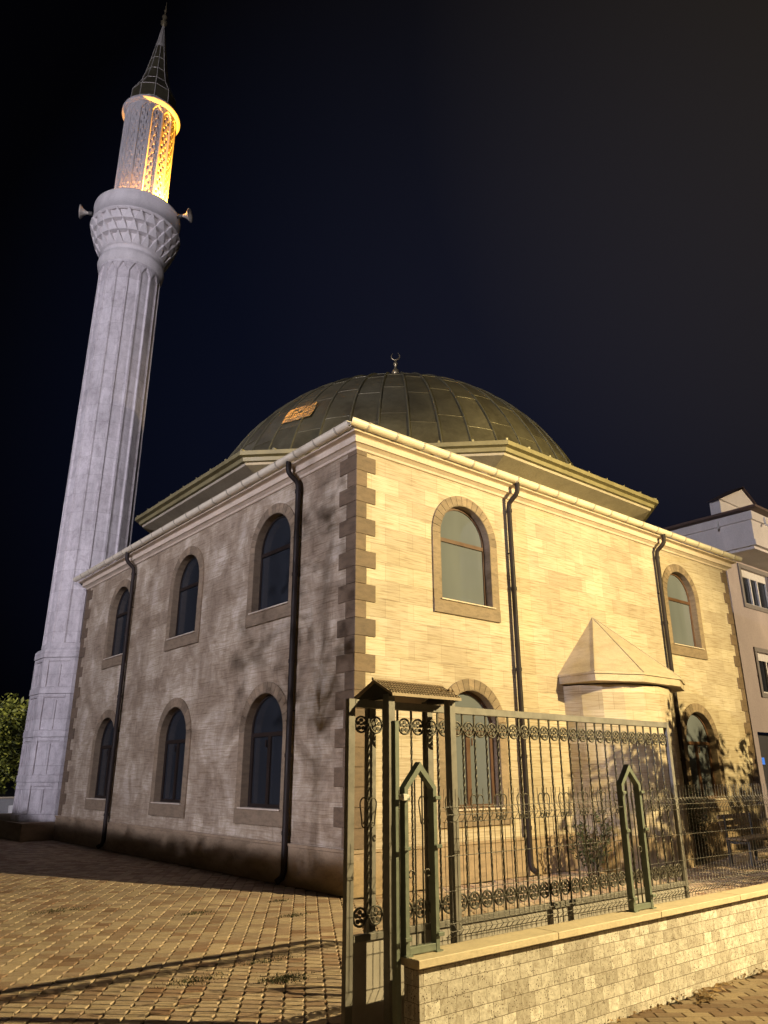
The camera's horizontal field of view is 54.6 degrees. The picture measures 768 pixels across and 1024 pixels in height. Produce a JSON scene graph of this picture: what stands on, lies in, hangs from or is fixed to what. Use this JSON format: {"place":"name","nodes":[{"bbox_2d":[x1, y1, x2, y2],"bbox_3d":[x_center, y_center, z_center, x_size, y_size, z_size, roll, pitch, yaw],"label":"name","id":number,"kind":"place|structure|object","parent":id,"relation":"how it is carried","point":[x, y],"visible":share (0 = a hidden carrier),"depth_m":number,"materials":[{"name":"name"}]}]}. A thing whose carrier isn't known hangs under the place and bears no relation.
{"place":"outdoors","nodes":[
{"label":"outdoors","id":0,"kind":"place"},
{"bbox_2d":[8,805,12,812],"bbox_3d":[-12.460,10.176,24.941,0.340,0.680,0.335,15,-25,-37],"label":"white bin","id":1,"kind":"object","parent":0,"point":[10,807],"visible":0.23,"depth_m":24.88,"materials":[{"name":"plastic"}]},
{"bbox_2d":[0,779,724,898],"bbox_3d":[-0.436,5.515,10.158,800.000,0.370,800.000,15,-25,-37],"label":"ground","id":2,"kind":"structure","parent":0,"point":[9,788],"depth_m":76.73,"materials":[{"name":"brown soil"}]},
{"bbox_2d":[0,693,28,794],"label":"tree","id":3,"kind":"object","parent":2,"relation":"on","point":[13,716],"visible":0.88,"depth_m":30.92,"materials":[{"name":"green plant"}]},
{"bbox_2d":[4,868,762,1023],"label":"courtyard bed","id":4,"kind":"object","parent":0,"point":[282,1012],"visible":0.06,"depth_m":6.11,"materials":[{"name":"brown soil"}]},
{"bbox_2d":[0,796,13,812],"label":"boundary wall","id":5,"kind":"structure","parent":4,"relation":"on","point":[5,802],"depth_m":25.42,"materials":[{"name":"grey stone"}]},
{"bbox_2d":[391,721,444,1023],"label":"pointed fence post","id":6,"kind":"object","parent":4,"relation":"on","point":[401,937],"visible":1,"depth_m":4.48,"materials":[{"name":"metal"}]},
{"bbox_2d":[401,883,767,1023],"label":"street wall","id":7,"kind":"structure","parent":4,"relation":"on","point":[603,968],"depth_m":5.13,"materials":[{"name":"stone"}]},
{"bbox_2d":[442,783,767,942],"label":"wire fence","id":8,"kind":"object","parent":7,"relation":"on","point":[585,843],"visible":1,"depth_m":5.64,"materials":[{"name":"black metal"}]},
{"bbox_2d":[616,764,656,912],"bbox_3d":[1.992,2.573,5.928,0.312,1.065,0.085,15,-25,-37],"label":"pointed fence post","id":9,"kind":"object","parent":7,"relation":"on","point":[634,906],"visible":1,"depth_m":5.90,"materials":[{"name":"green metal"}]},
{"bbox_2d":[0,837,767,1023],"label":"courtyard paving","id":10,"kind":"structure","parent":0,"point":[45,875],"depth_m":7.86,"materials":[{"name":"brown stone"}]},
{"bbox_2d":[0,3,180,841],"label":"minaret","id":11,"kind":"object","parent":10,"relation":"on","point":[135,225],"visible":0.91,"depth_m":24.46,"materials":[{"name":"stone"}]},
{"bbox_2d":[79,204,92,218],"bbox_3d":[-10.967,-11.048,27.497,0.498,0.530,0.524,5,-20,-14],"label":"horn loudspeaker","id":12,"kind":"object","parent":11,"relation":"attached to","point":[83,212],"visible":0.98,"depth_m":27.39,"materials":[{"name":"grey metal"}]},
{"bbox_2d":[177,208,192,222],"bbox_3d":[-7.480,-11.056,27.796,0.498,0.530,0.525,-2,-20,6],"label":"horn loudspeaker","id":13,"kind":"object","parent":11,"relation":"attached to","point":[188,215],"visible":1,"depth_m":27.79,"materials":[{"name":"grey metal"}]},
{"bbox_2d":[0,898,317,989],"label":"weeds","id":14,"kind":"object","parent":10,"relation":"on","point":[277,979],"visible":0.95,"depth_m":6.28,"materials":[{"name":"green plant"}]},
{"bbox_2d":[354,677,462,1023],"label":"gate guide frame","id":15,"kind":"object","parent":10,"relation":"on","point":[389,693],"visible":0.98,"depth_m":5.11,"materials":[{"name":"green paint"}]},
{"bbox_2d":[341,698,689,1023],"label":"sliding gate","id":16,"kind":"structure","parent":15,"relation":"attached to","point":[362,996],"depth_m":5.57,"materials":[{"name":"green metal"}]},
{"bbox_2d":[53,355,767,898],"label":"mosque","id":17,"kind":"structure","parent":10,"relation":"on","point":[279,589],"depth_m":14.21,"materials":[{"name":"stone"}]},
{"bbox_2d":[84,710,118,810],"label":"window","id":18,"kind":"structure","parent":17,"relation":"in","point":[96,792],"depth_m":18.48,"materials":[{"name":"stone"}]},
{"bbox_2d":[101,579,133,669],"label":"window","id":19,"kind":"structure","parent":17,"relation":"in","point":[116,623],"depth_m":19.62,"materials":[{"name":"glass"}]},
{"bbox_2d":[148,698,191,817],"bbox_3d":[-4.332,5.048,15.415,0.270,2.330,1.660,15,-25,-37],"label":"window","id":20,"kind":"structure","parent":17,"relation":"in","point":[168,793],"depth_m":15.57,"materials":[{"name":"glass"}]},
{"bbox_2d":[164,546,204,651],"bbox_3d":[-4.340,1.875,16.536,0.270,2.260,1.660,15,-25,-37],"label":"window","id":21,"kind":"structure","parent":17,"relation":"in","point":[187,581],"depth_m":16.71,"materials":[{"name":"glass"}]},
{"bbox_2d":[233,682,286,826],"bbox_3d":[-2.017,4.112,12.781,0.270,2.330,1.660,15,-25,-37],"label":"window","id":22,"kind":"structure","parent":17,"relation":"in","point":[259,790],"depth_m":12.93,"materials":[{"name":"glass"}]},
{"bbox_2d":[245,503,294,627],"bbox_3d":[-2.024,0.939,13.902,0.270,2.260,1.660,15,-25,-37],"label":"window","id":23,"kind":"structure","parent":17,"relation":"in","point":[269,591],"depth_m":14.08,"materials":[{"name":"glass"}]},
{"bbox_2d":[432,496,500,622],"bbox_3d":[1.436,0.812,13.564,1.660,2.260,0.270,15,-25,-37],"label":"window","id":24,"kind":"structure","parent":17,"relation":"in","point":[464,554],"depth_m":13.63,"materials":[{"name":"glass"}]},
{"bbox_2d":[437,679,511,827],"bbox_3d":[1.443,3.985,12.443,1.660,2.330,0.270,15,-25,-37],"label":"window","id":25,"kind":"structure","parent":17,"relation":"in","point":[476,694],"depth_m":12.57,"materials":[{"name":"glass"}]},
{"bbox_2d":[662,564,707,659],"bbox_3d":[7.174,2.383,18.048,1.660,2.260,0.270,15,-25,-37],"label":"window","id":26,"kind":"structure","parent":17,"relation":"in","point":[686,633],"depth_m":18.19,"materials":[{"name":"glass"}]},
{"bbox_2d":[681,703,729,812],"bbox_3d":[7.181,5.556,16.927,1.660,2.330,0.270,15,-25,-37],"label":"window","id":27,"kind":"structure","parent":17,"relation":"in","point":[703,755],"depth_m":17.09,"materials":[{"name":"glass"}]},
{"bbox_2d":[563,811,611,876],"bbox_3d":[3.473,5.585,12.565,0.881,1.033,0.737,2,-20,-6],"label":"shrub","id":28,"kind":"object","parent":10,"relation":"on","point":[593,852],"visible":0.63,"depth_m":12.49,"materials":[{"name":"green plant"}]},
{"bbox_2d":[684,773,711,860],"bbox_3d":[6.200,6.060,14.864,0.767,1.654,0.693,2,-20,-7],"label":"shrub","id":29,"kind":"object","parent":10,"relation":"on","point":[700,845],"visible":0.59,"depth_m":14.77,"materials":[{"name":"green plant"}]},
{"bbox_2d":[717,812,767,865],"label":"bench","id":30,"kind":"object","parent":10,"relation":"on","point":[742,837],"visible":0.74,"depth_m":14.34,"materials":[{"name":"brown wood"}]},
{"bbox_2d":[0,0,767,778],"label":"sky","id":31,"kind":"structure","parent":0,"point":[557,210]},
{"bbox_2d":[607,970,767,1023],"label":"pavement","id":32,"kind":"structure","parent":0,"point":[741,1001],"depth_m":5.37,"materials":[{"name":"brown stone"}]},
{"bbox_2d":[607,966,766,1021],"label":"dry leaves","id":33,"kind":"object","parent":32,"relation":"on","point":[704,995],"visible":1,"depth_m":5.63,"materials":[{"name":"brown plant"}]},
{"bbox_2d":[650,487,767,821],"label":"apartment building","id":34,"kind":"structure","parent":0,"point":[735,522],"depth_m":28.89,"materials":[{"name":"grey paint"}]},
{"bbox_2d":[737,563,767,612],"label":"window","id":35,"kind":"structure","parent":34,"relation":"in","point":[753,586],"depth_m":30.22,"materials":[{"name":"white plastic"}]},
{"bbox_2d":[753,647,767,697],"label":"window","id":36,"kind":"structure","parent":34,"relation":"in","point":[761,660],"depth_m":28.88,"materials":[{"name":"white plastic"}]}
]}

